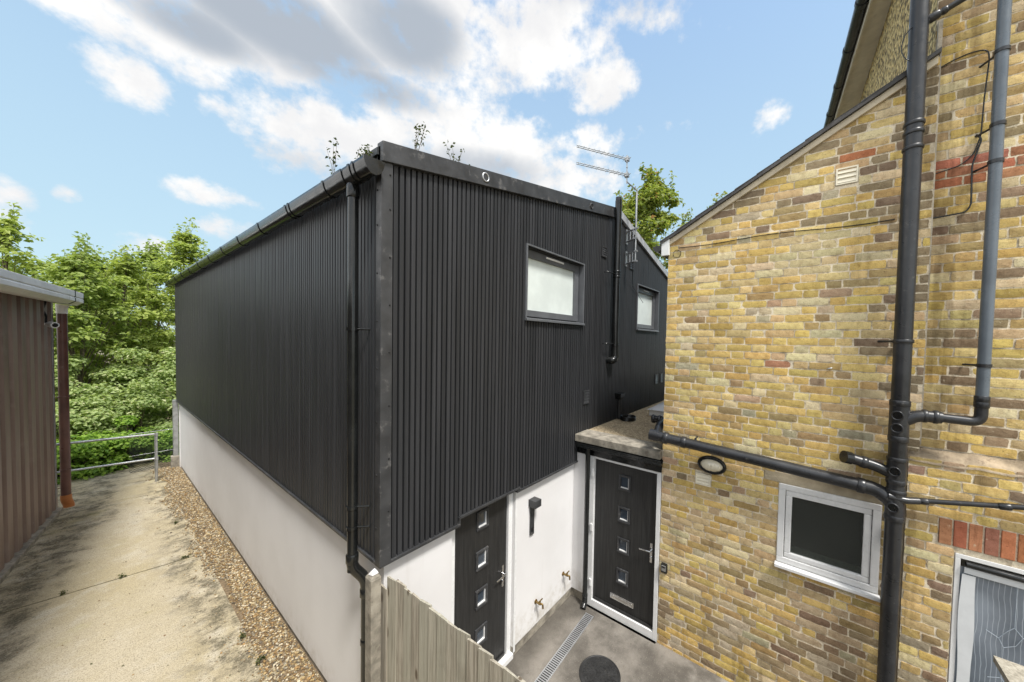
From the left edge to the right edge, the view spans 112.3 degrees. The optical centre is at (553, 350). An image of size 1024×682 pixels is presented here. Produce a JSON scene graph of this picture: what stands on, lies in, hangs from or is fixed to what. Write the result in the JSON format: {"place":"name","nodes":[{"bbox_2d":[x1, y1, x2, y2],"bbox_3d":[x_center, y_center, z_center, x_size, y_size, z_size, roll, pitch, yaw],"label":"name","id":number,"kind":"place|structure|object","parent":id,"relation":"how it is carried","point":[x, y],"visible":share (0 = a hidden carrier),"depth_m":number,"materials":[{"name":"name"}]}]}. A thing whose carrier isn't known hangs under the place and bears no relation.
{"place":"outdoors","nodes":[
{"label":"outdoors","id":0,"kind":"place"},
{"bbox_2d":[57,340,178,478],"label":"ground","id":1,"kind":"structure","parent":0,"point":[134,463],"depth_m":8.91,"materials":[{"name":"green plant"}]},
{"bbox_2d":[0,255,55,350],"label":"sycamore tree","id":2,"kind":"object","parent":1,"relation":"on","point":[11,267],"visible":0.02,"depth_m":11.24,"materials":[{"name":"green plant"}]},
{"bbox_2d":[0,202,73,356],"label":"sycamore tree","id":3,"kind":"object","parent":1,"relation":"on","point":[10,228],"visible":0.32,"depth_m":9.31,"materials":[{"name":"green plant"}]},
{"bbox_2d":[54,354,119,440],"bbox_3d":[-12.941,1.619,9.021,1.834,3.072,1.955,2,2,36],"label":"bank shrub","id":4,"kind":"object","parent":1,"relation":"on","point":[78,390],"visible":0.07,"depth_m":9.06,"materials":[{"name":"green plant"}]},
{"bbox_2d":[28,234,148,408],"bbox_3d":[-13.470,-0.179,9.756,2.537,6.081,2.591,1,2,-3],"label":"sycamore tree","id":5,"kind":"object","parent":1,"relation":"on","point":[80,274],"visible":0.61,"depth_m":9.64,"materials":[{"name":"green plant"}]},
{"bbox_2d":[55,393,129,464],"bbox_3d":[-11.980,2.182,8.579,1.504,2.072,2.058,2,2,36],"label":"bank shrub","id":6,"kind":"object","parent":1,"relation":"on","point":[83,417],"visible":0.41,"depth_m":8.63,"materials":[{"name":"green plant"}]},
{"bbox_2d":[56,430,137,484],"bbox_3d":[-11.282,2.586,8.178,1.683,1.263,1.754,2,2,36],"label":"bank shrub","id":7,"kind":"object","parent":1,"relation":"on","point":[80,450],"visible":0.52,"depth_m":8.06,"materials":[{"name":"green plant"}]},
{"bbox_2d":[30,231,167,390],"bbox_3d":[-17.220,-0.932,12.915,3.476,6.842,3.906,2,2,36],"label":"sycamore tree","id":8,"kind":"object","parent":1,"relation":"on","point":[96,257],"visible":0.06,"depth_m":12.64,"materials":[{"name":"green plant"}]},
{"bbox_2d":[56,244,174,392],"bbox_3d":[-13.945,-0.283,10.959,2.565,6.190,2.790,2,2,36],"label":"sycamore tree","id":9,"kind":"object","parent":1,"relation":"on","point":[127,267],"visible":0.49,"depth_m":10.98,"materials":[{"name":"green plant"}]},
{"bbox_2d":[74,415,171,475],"bbox_3d":[-11.019,2.411,8.922,1.663,1.475,1.529,0,2,-32],"label":"bank shrub","id":10,"kind":"object","parent":1,"relation":"on","point":[122,444],"visible":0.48,"depth_m":8.69,"materials":[{"name":"green plant"}]},
{"bbox_2d":[75,346,172,431],"bbox_3d":[-12.536,1.516,9.905,1.785,3.263,2.047,2,2,36],"label":"bank shrub","id":11,"kind":"object","parent":1,"relation":"on","point":[124,375],"visible":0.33,"depth_m":9.85,"materials":[{"name":"green plant"}]},
{"bbox_2d":[79,239,174,385],"bbox_3d":[-17.115,-1.166,14.735,4.102,7.208,4.212,2,2,36],"label":"sycamore tree","id":12,"kind":"object","parent":1,"relation":"on","point":[145,261],"visible":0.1,"depth_m":14.31,"materials":[{"name":"green plant"}]},
{"bbox_2d":[97,377,178,454],"bbox_3d":[-11.695,1.945,9.591,1.860,2.436,1.613,1,2,-15],"label":"bank shrub","id":13,"kind":"object","parent":1,"relation":"on","point":[144,390],"visible":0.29,"depth_m":9.46,"materials":[{"name":"green plant"}]},
{"bbox_2d":[126,426,172,462],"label":"bank shrub","id":14,"kind":"object","parent":1,"relation":"on","point":[162,437],"visible":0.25,"depth_m":9.18,"materials":[{"name":"green plant"}]},
{"bbox_2d":[136,346,175,421],"bbox_3d":[-11.957,1.512,10.911,1.826,3.267,2.168,2,2,36],"label":"bank shrub","id":15,"kind":"object","parent":1,"relation":"on","point":[166,373],"visible":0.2,"depth_m":10.50,"materials":[{"name":"green plant"}]},
{"bbox_2d":[135,378,178,435],"bbox_3d":[-11.233,1.865,10.219,1.633,2.262,1.780,2,2,36],"label":"bank shrub","id":16,"kind":"object","parent":1,"relation":"on","point":[162,423],"visible":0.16,"depth_m":9.85,"materials":[{"name":"green plant"}]},
{"bbox_2d":[125,216,211,396],"bbox_3d":[-13.573,-1.088,12.706,3.213,7.711,3.109,2,2,36],"label":"sycamore tree","id":17,"kind":"object","parent":1,"relation":"on","point":[183,245],"visible":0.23,"depth_m":12.14,"materials":[{"name":"green plant"}]},
{"bbox_2d":[139,462,324,681],"bbox_3d":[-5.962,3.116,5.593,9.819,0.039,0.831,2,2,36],"label":"gravel","id":18,"kind":"structure","parent":1,"relation":"on","point":[183,483],"depth_m":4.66,"materials":[{"name":"beige gravel"}]},
{"bbox_2d":[170,399,178,467],"bbox_3d":[-9.586,2.132,8.662,0.140,1.770,0.145,2,2,36],"label":"concrete post","id":19,"kind":"object","parent":18,"relation":"on","point":[174,459],"visible":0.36,"depth_m":8.64,"materials":[{"name":"concrete"}]},
{"bbox_2d":[237,630,246,638],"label":"weed","id":20,"kind":"object","parent":18,"relation":"on","point":[241,636],"visible":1,"depth_m":3.84,"materials":[{"name":"green plant"}]},
{"bbox_2d":[255,655,265,665],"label":"weed","id":21,"kind":"object","parent":18,"relation":"on","point":[261,658],"visible":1,"depth_m":3.56,"materials":[{"name":"green plant"}]},
{"bbox_2d":[365,573,525,681],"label":"timber fence","id":22,"kind":"object","parent":18,"relation":"on","point":[410,636],"visible":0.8,"depth_m":2.35,"materials":[{"name":"wood"}]},
{"bbox_2d":[368,568,377,575],"bbox_3d":[-1.307,1.606,2.486,0.050,0.029,0.060,2,2,36],"label":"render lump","id":23,"kind":"object","parent":22,"relation":"on","point":[374,571],"visible":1,"depth_m":2.47,"materials":[{"name":"white paint"}]},
{"bbox_2d":[175,140,667,681],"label":"clad building","id":24,"kind":"structure","parent":1,"relation":"on","point":[485,316],"depth_m":3.58,"materials":[{"name":"metal"}]},
{"bbox_2d":[165,154,384,286],"bbox_3d":[-5.360,-1.442,5.405,10.264,0.112,0.146,2,2,36],"label":"eaves gutter","id":25,"kind":"object","parent":24,"relation":"attached to","point":[362,169],"visible":0.96,"depth_m":3.10,"materials":[{"name":"black plastic"}]},
{"bbox_2d":[325,137,339,173],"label":"roof sprig","id":26,"kind":"object","parent":25,"relation":"in","point":[334,157],"visible":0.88,"depth_m":2.76,"materials":[{"name":"green plant"}]},
{"bbox_2d":[354,144,372,158],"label":"roof sprig","id":27,"kind":"object","parent":25,"relation":"in","point":[366,151],"visible":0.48,"depth_m":2.45,"materials":[{"name":"green plant"}]},
{"bbox_2d":[346,182,369,681],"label":"downpipe","id":28,"kind":"object","parent":24,"relation":"attached to","point":[357,570],"visible":0.82,"depth_m":2.59,"materials":[{"name":"black plastic"}]},
{"bbox_2d":[414,121,430,149],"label":"roof sprig","id":29,"kind":"object","parent":24,"relation":"on","point":[416,132],"visible":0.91,"depth_m":2.83,"materials":[{"name":"green plant"}]},
{"bbox_2d":[443,142,464,161],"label":"roof sprig","id":30,"kind":"object","parent":24,"relation":"on","point":[452,146],"visible":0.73,"depth_m":3.10,"materials":[{"name":"green plant"}]},
{"bbox_2d":[454,496,506,661],"bbox_3d":[-0.739,2.472,3.543,0.105,1.925,0.717,2,2,36],"label":"door","id":31,"kind":"structure","parent":24,"relation":"in","point":[480,539],"depth_m":3.57,"materials":[{"name":"black plastic"}]},
{"bbox_2d":[482,172,488,181],"bbox_3d":[-0.633,-1.625,3.213,0.014,0.087,0.087,2,2,36],"label":"overflow outlet","id":32,"kind":"object","parent":24,"relation":"attached to","point":[485,176],"visible":1,"depth_m":3.21,"materials":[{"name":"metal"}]},
{"bbox_2d":[529,496,540,535],"bbox_3d":[-0.218,1.972,4.032,0.109,0.440,0.110,2,2,36],"label":"wall lamp","id":33,"kind":"object","parent":24,"relation":"attached to","point":[534,502],"visible":1,"depth_m":4.03,"materials":[{"name":"black metal"}]},
{"bbox_2d":[534,598,543,608],"bbox_3d":[-0.172,3.076,4.154,0.116,0.104,0.087,2,2,36],"label":"wall tap","id":34,"kind":"object","parent":24,"relation":"attached to","point":[538,602],"depth_m":4.14,"materials":[{"name":"gold metal"}]},
{"bbox_2d":[524,243,584,325],"bbox_3d":[0.019,-0.762,4.287,0.165,0.848,1.226,2,2,36],"label":"window","id":35,"kind":"structure","parent":24,"relation":"in","point":[554,286],"depth_m":4.31,"materials":[{"name":"glass"}]},
{"bbox_2d":[562,571,570,579],"bbox_3d":[0.176,3.042,4.623,0.116,0.104,0.087,2,2,36],"label":"wall tap","id":36,"kind":"object","parent":24,"relation":"attached to","point":[566,574],"depth_m":4.61,"materials":[{"name":"gold metal"}]},
{"bbox_2d":[580,449,590,609],"bbox_3d":[0.444,2.398,4.617,0.081,2.202,0.158,2,2,18],"label":"downpipe","id":37,"kind":"object","parent":24,"relation":"attached to","point":[586,530],"visible":0.97,"depth_m":4.59,"materials":[{"name":"black plastic"}]},
{"bbox_2d":[583,390,589,404],"bbox_3d":[0.473,0.669,4.887,0.015,0.190,0.160,2,2,36],"label":"louvre vent","id":38,"kind":"object","parent":24,"relation":"attached to","point":[586,396],"visible":1,"depth_m":4.88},
{"bbox_2d":[601,246,607,257],"bbox_3d":[0.776,-1.485,5.177,0.015,0.150,0.160,2,2,36],"label":"louvre vent","id":39,"kind":"object","parent":24,"relation":"attached to","point":[604,251],"visible":1,"depth_m":5.17,"materials":[{"name":"black plastic"}]},
{"bbox_2d":[576,145,637,266],"bbox_3d":[0.918,-2.195,5.230,1.302,1.561,0.387,0,2,-43],"label":"tv aerial","id":40,"kind":"object","parent":24,"relation":"attached to","point":[627,160],"visible":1,"depth_m":5.44,"materials":[{"name":"metal"}]},
{"bbox_2d":[632,196,641,300],"bbox_3d":[1.474,-1.711,6.024,0.106,1.653,0.926,2,2,24],"label":"aerial cable","id":41,"kind":"object","parent":40,"relation":"hanging from","point":[634,244],"visible":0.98,"depth_m":5.59,"materials":[{"name":"black plastic"}]},
{"bbox_2d":[602,196,621,363],"bbox_3d":[0.906,-1.081,5.281,0.171,2.590,0.347,2,2,36],"label":"flue pipe","id":42,"kind":"object","parent":24,"relation":"attached to","point":[613,358],"visible":1,"depth_m":5.32,"materials":[{"name":"black plastic"}]},
{"bbox_2d":[615,392,624,418],"bbox_3d":[1.103,0.920,5.669,0.118,0.425,0.160,2,2,36],"label":"rainwater hopper","id":43,"kind":"object","parent":24,"relation":"attached to","point":[619,396],"visible":0.94,"depth_m":5.64,"materials":[{"name":"black plastic"}]},
{"bbox_2d":[636,284,658,331],"bbox_3d":[1.820,-0.800,6.726,0.165,0.848,1.131,2,2,36],"label":"window","id":44,"kind":"structure","parent":24,"relation":"in","point":[647,310],"depth_m":6.87,"materials":[{"name":"grey glass"}]},
{"bbox_2d":[655,374,657,383],"bbox_3d":[2.169,0.603,7.183,0.015,0.200,0.170,2,2,36],"label":"louvre vent","id":45,"kind":"object","parent":24,"relation":"attached to","point":[656,378],"visible":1,"depth_m":7.17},
{"bbox_2d":[613,162,692,268],"bbox_3d":[4.715,-2.709,16.215,6.920,12.260,6.442,2,2,13],"label":"seeded tree","id":46,"kind":"object","parent":1,"relation":"on","point":[654,193],"visible":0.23,"depth_m":15.13,"materials":[{"name":"green plant"}]},
{"bbox_2d":[707,191,727,207],"bbox_3d":[7.894,-2.144,16.900,2.738,11.214,3.214,2,2,36],"label":"seeded tree","id":47,"kind":"object","parent":1,"relation":"on","point":[722,194],"visible":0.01,"depth_m":16.67,"materials":[{"name":"green plant"}]},
{"bbox_2d":[0,464,268,681],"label":"driveway","id":48,"kind":"structure","parent":0,"point":[115,616],"depth_m":4.30,"materials":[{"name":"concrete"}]},
{"bbox_2d":[0,268,83,583],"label":"metal shed","id":49,"kind":"structure","parent":48,"relation":"on","point":[30,510],"depth_m":5.35,"materials":[{"name":"metal"}]},
{"bbox_2d":[44,301,46,322],"bbox_3d":[-8.953,-0.683,6.021,0.056,0.403,0.042,0,2,-31],"label":"camera cable","id":50,"kind":"object","parent":49,"relation":"attached to","point":[45,302],"visible":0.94,"depth_m":6.02,"materials":[{"name":"black plastic"}]},
{"bbox_2d":[44,321,59,327],"bbox_3d":[-8.882,-0.452,6.040,0.218,0.117,0.123,1,2,-2],"label":"security camera","id":51,"kind":"object","parent":49,"relation":"attached to","point":[51,324],"visible":0.92,"depth_m":6.01,"materials":[{"name":"white plastic"}]},
{"bbox_2d":[55,304,74,507],"bbox_3d":[-9.319,1.083,6.506,0.162,3.916,0.271,0,2,-21],"label":"brown downpipe","id":52,"kind":"object","parent":49,"relation":"attached to","point":[66,498],"visible":0.98,"depth_m":6.50,"materials":[{"name":"brown plastic"}]},
{"bbox_2d":[1,555,196,613],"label":"joint filler","id":53,"kind":"object","parent":48,"relation":"on","point":[92,586],"visible":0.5,"depth_m":4.55,"materials":[{"name":"soil"}]},
{"bbox_2d":[56,432,157,481],"bbox_3d":[-9.775,2.423,6.788,0.064,1.294,2.546,2,2,36],"label":"tube railing","id":54,"kind":"object","parent":48,"relation":"on","point":[155,458],"visible":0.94,"depth_m":7.45,"materials":[{"name":"metal"}]},
{"bbox_2d":[129,429,172,472],"bbox_3d":[-9.935,2.488,8.512,0.012,0.958,0.784,2,2,36],"label":"fence","id":55,"kind":"object","parent":48,"relation":"on","point":[166,450],"visible":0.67,"depth_m":8.44,"materials":[{"name":"metal"}]},
{"bbox_2d":[0,0,855,331],"label":"sky","id":56,"kind":"structure","parent":0,"point":[121,121],"materials":[{"name":"blue"}]},
{"bbox_2d":[506,595,727,681],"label":"courtyard","id":57,"kind":"structure","parent":0,"point":[633,656],"depth_m":3.96,"materials":[{"name":"concrete"}]},
{"bbox_2d":[534,613,593,681],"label":"drain channel","id":58,"kind":"object","parent":57,"relation":"in","point":[555,661],"visible":1,"depth_m":3.98,"materials":[{"name":"metal"}]},
{"bbox_2d":[579,655,620,681],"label":"manhole cover","id":59,"kind":"object","parent":57,"relation":"on","point":[596,668],"visible":1,"depth_m":3.75,"materials":[{"name":"grey metal"}]},
{"bbox_2d":[575,400,663,642],"bbox_3d":[2.752,2.321,7.075,1.199,2.396,6.755,2,2,36],"label":"flat roof porch","id":60,"kind":"object","parent":57,"relation":"on","point":[626,462],"visible":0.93,"depth_m":4.40,"materials":[{"name":"concrete"}]},
{"bbox_2d":[593,459,656,628],"bbox_3d":[0.898,2.434,4.398,0.850,1.934,0.105,2,2,36],"label":"door","id":61,"kind":"structure","parent":60,"relation":"in","point":[625,496],"depth_m":4.39,"materials":[{"name":"black plastic"}]},
{"bbox_2d":[647,402,663,416],"bbox_3d":[2.356,1.054,6.231,0.880,0.200,1.210,2,2,36],"label":"roof light","id":62,"kind":"object","parent":60,"relation":"on","point":[657,410],"visible":0.16,"depth_m":5.96,"materials":[{"name":"white plastic"}]},
{"bbox_2d":[653,0,1023,681],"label":"brick house","id":63,"kind":"structure","parent":57,"relation":"on","point":[771,576],"depth_m":3.12,"materials":[{"name":"yellow brick"}]},
{"bbox_2d":[661,562,667,573],"bbox_3d":[1.307,2.572,4.037,0.076,0.110,0.051,2,2,36],"label":"key safe","id":64,"kind":"object","parent":63,"relation":"attached to","point":[664,568],"visible":1,"depth_m":4.02,"materials":[{"name":"black plastic"}]},
{"bbox_2d":[695,472,710,486],"bbox_3d":[1.659,1.430,3.788,0.156,0.129,0.015,2,2,36],"label":"wall vent","id":65,"kind":"object","parent":63,"relation":"attached to","point":[702,479],"depth_m":3.78,"materials":[{"name":"beige plastic"}]},
{"bbox_2d":[697,455,726,474],"bbox_3d":[1.706,1.244,3.693,0.293,0.199,0.104,2,2,36],"label":"bulkhead lamp","id":66,"kind":"object","parent":63,"relation":"attached to","point":[713,465],"visible":1,"depth_m":3.67,"materials":[{"name":"black plastic"}]},
{"bbox_2d":[648,417,892,505],"bbox_3d":[2.180,1.076,3.701,2.172,0.385,0.837,2,2,36],"label":"waste pipe","id":67,"kind":"object","parent":63,"relation":"attached to","point":[878,491],"visible":0.92,"depth_m":3.26,"materials":[{"name":"black plastic"}]},
{"bbox_2d":[651,414,662,422],"bbox_3d":[1.429,0.911,4.458,0.283,0.110,0.110,2,2,36],"label":"waste coupling","id":68,"kind":"object","parent":67,"relation":"attached to","point":[655,419],"visible":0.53,"depth_m":4.48,"materials":[{"name":"black plastic"}]},
{"bbox_2d":[679,219,894,247],"bbox_3d":[2.143,-1.134,3.383,1.770,0.036,0.008,2,2,36],"label":"wall cable","id":69,"kind":"object","parent":63,"relation":"attached to","point":[791,231],"depth_m":3.27,"materials":[{"name":"beige plastic"}]},
{"bbox_2d":[774,482,881,601],"bbox_3d":[2.517,1.725,3.166,0.761,0.818,0.117,2,2,36],"label":"window","id":70,"kind":"structure","parent":63,"relation":"in","point":[865,583],"depth_m":3.11,"materials":[{"name":"white plastic"}]},
{"bbox_2d":[836,164,858,185],"bbox_3d":[2.609,-1.554,3.039,0.151,0.146,0.015,2,2,36],"label":"wall vent","id":71,"kind":"object","parent":63,"relation":"attached to","point":[847,176],"depth_m":3.04,"materials":[{"name":"beige plastic"}]},
{"bbox_2d":[876,0,930,681],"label":"soil stack","id":72,"kind":"object","parent":63,"relation":"attached to","point":[903,341],"visible":0.99,"depth_m":2.73,"materials":[{"name":"black plastic"}]},
{"bbox_2d":[839,450,889,476],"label":"capped branch","id":73,"kind":"object","parent":72,"relation":"attached to","point":[847,457],"visible":0.92,"depth_m":2.87,"materials":[{"name":"black plastic"}]},
{"bbox_2d":[901,27,911,61],"bbox_3d":[2.826,-2.416,2.679,0.145,0.296,0.007,2,2,36],"label":"wall cable","id":74,"kind":"object","parent":72,"relation":"attached to","point":[902,44],"depth_m":2.71,"materials":[{"name":"black plastic"}]},
{"bbox_2d":[929,0,965,23],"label":"branch pipe","id":75,"kind":"object","parent":72,"relation":"attached to","point":[937,14],"visible":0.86,"depth_m":2.60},
{"bbox_2d":[888,492,1023,510],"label":"overflow pipe","id":76,"kind":"object","parent":72,"relation":"attached to","point":[926,501],"visible":0.98,"depth_m":2.60,"materials":[{"name":"black plastic"}]},
{"bbox_2d":[933,134,981,218],"bbox_3d":[3.148,-1.355,2.684,0.262,0.604,0.012,2,2,36],"label":"wall cable","id":77,"kind":"object","parent":63,"relation":"attached to","point":[971,187],"depth_m":2.63,"materials":[{"name":"black plastic"}]},
{"bbox_2d":[908,0,1012,425],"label":"waste downpipe","id":78,"kind":"object","parent":63,"relation":"attached to","point":[984,365],"visible":0.98,"depth_m":2.49,"materials":[{"name":"grey plastic"}]},
{"bbox_2d":[935,49,989,173],"bbox_3d":[3.156,-1.844,2.670,0.299,0.891,0.009,2,2,36],"label":"wall cable","id":79,"kind":"object","parent":63,"relation":"attached to","point":[987,51],"depth_m":2.60,"materials":[{"name":"black plastic"}]},
{"bbox_2d":[947,552,1023,681],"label":"window","id":80,"kind":"structure","parent":63,"relation":"attached to","point":[987,616],"depth_m":2.58,"materials":[{"name":"plastic"}]},
{"bbox_2d":[620,414,635,421],"bbox_3d":[1.232,1.113,5.639,0.253,0.064,0.301,2,2,36],"label":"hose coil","id":81,"kind":"object","parent":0,"point":[627,417],"visible":1,"depth_m":5.59,"materials":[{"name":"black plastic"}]},
{"bbox_2d":[993,655,1023,681],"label":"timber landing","id":82,"kind":"object","parent":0,"point":[1009,671],"visible":1,"depth_m":1.51,"materials":[{"name":"beige wood"}]}
]}

